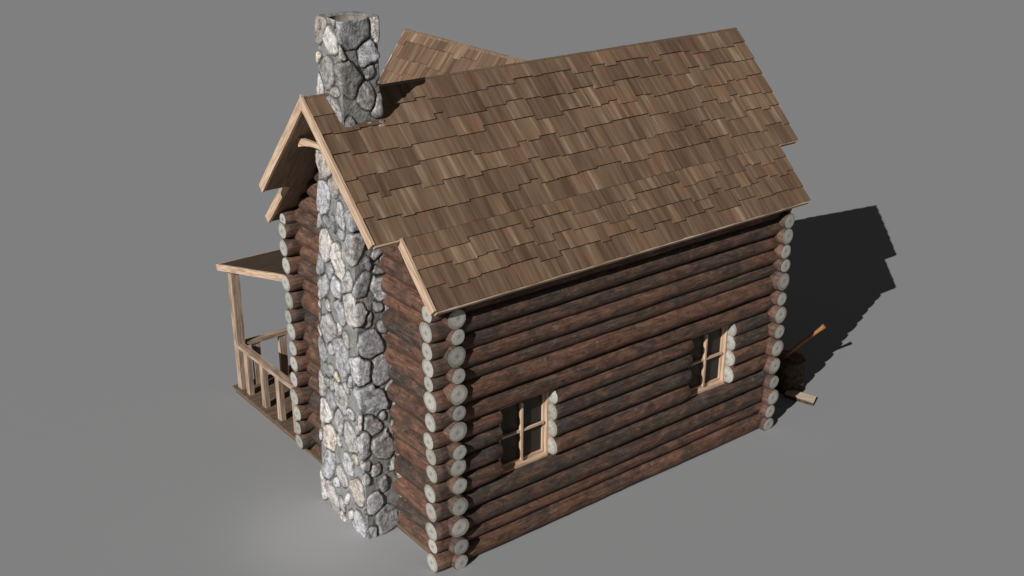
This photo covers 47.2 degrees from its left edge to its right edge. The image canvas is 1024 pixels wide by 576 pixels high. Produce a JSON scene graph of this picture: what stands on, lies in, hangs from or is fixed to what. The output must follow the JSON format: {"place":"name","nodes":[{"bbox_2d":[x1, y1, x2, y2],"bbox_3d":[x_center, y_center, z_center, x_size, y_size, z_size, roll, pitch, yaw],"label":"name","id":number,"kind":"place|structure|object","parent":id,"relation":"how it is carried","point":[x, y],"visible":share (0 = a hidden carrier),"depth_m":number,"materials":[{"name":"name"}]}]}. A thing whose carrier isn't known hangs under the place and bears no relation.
{"place":"outdoors","nodes":[
{"label":"outdoors","id":0,"kind":"place"},
{"bbox_2d":[0,0,1023,575],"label":"ground","id":1,"kind":"structure","parent":0,"point":[138,146],"depth_m":22.71,"materials":[{"name":"grey"}]},
{"bbox_2d":[216,11,809,572],"bbox_3d":[-0.197,-1.135,17.432,7.448,6.736,6.316,-17,28,-35],"label":"log cabin","id":2,"kind":"object","parent":1,"relation":"on","point":[522,297],"visible":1,"depth_m":15.19,"materials":[{"name":"brown wood"}]},
{"bbox_2d":[499,392,549,473],"bbox_3d":[0.129,1.835,15.099,0.872,1.013,0.152,-17,28,-35],"label":"window","id":3,"kind":"structure","parent":2,"relation":"in","point":[524,425],"depth_m":15.17,"materials":[{"name":"brown wood"}]},
{"bbox_2d":[687,325,728,397],"bbox_3d":[2.803,1.038,17.024,0.873,1.013,0.152,-17,28,-35],"label":"window","id":4,"kind":"structure","parent":2,"relation":"in","point":[710,349],"depth_m":17.11,"materials":[{"name":"brown wood"}]},
{"bbox_2d":[775,350,805,393],"bbox_3d":[4.543,1.376,19.426,0.644,0.516,0.631,-17,28,-35],"label":"chopping stump","id":5,"kind":"object","parent":1,"relation":"on","point":[790,374],"visible":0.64,"depth_m":19.18,"materials":[{"name":"brown wood"}]},
{"bbox_2d":[780,324,825,360],"bbox_3d":[4.758,0.936,19.176,0.730,0.727,0.070,-3,23,-7],"label":"axe","id":6,"kind":"object","parent":5,"relation":"attached to","point":[800,343],"visible":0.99,"depth_m":19.14,"materials":[{"name":"orange wood"}]},
{"bbox_2d":[784,390,815,405],"bbox_3d":[4.690,1.772,19.065,0.553,0.060,0.225,16,28,33],"label":"split plank","id":7,"kind":"object","parent":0,"point":[798,396],"visible":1,"depth_m":19.02,"materials":[{"name":"beige wood"}]}
]}

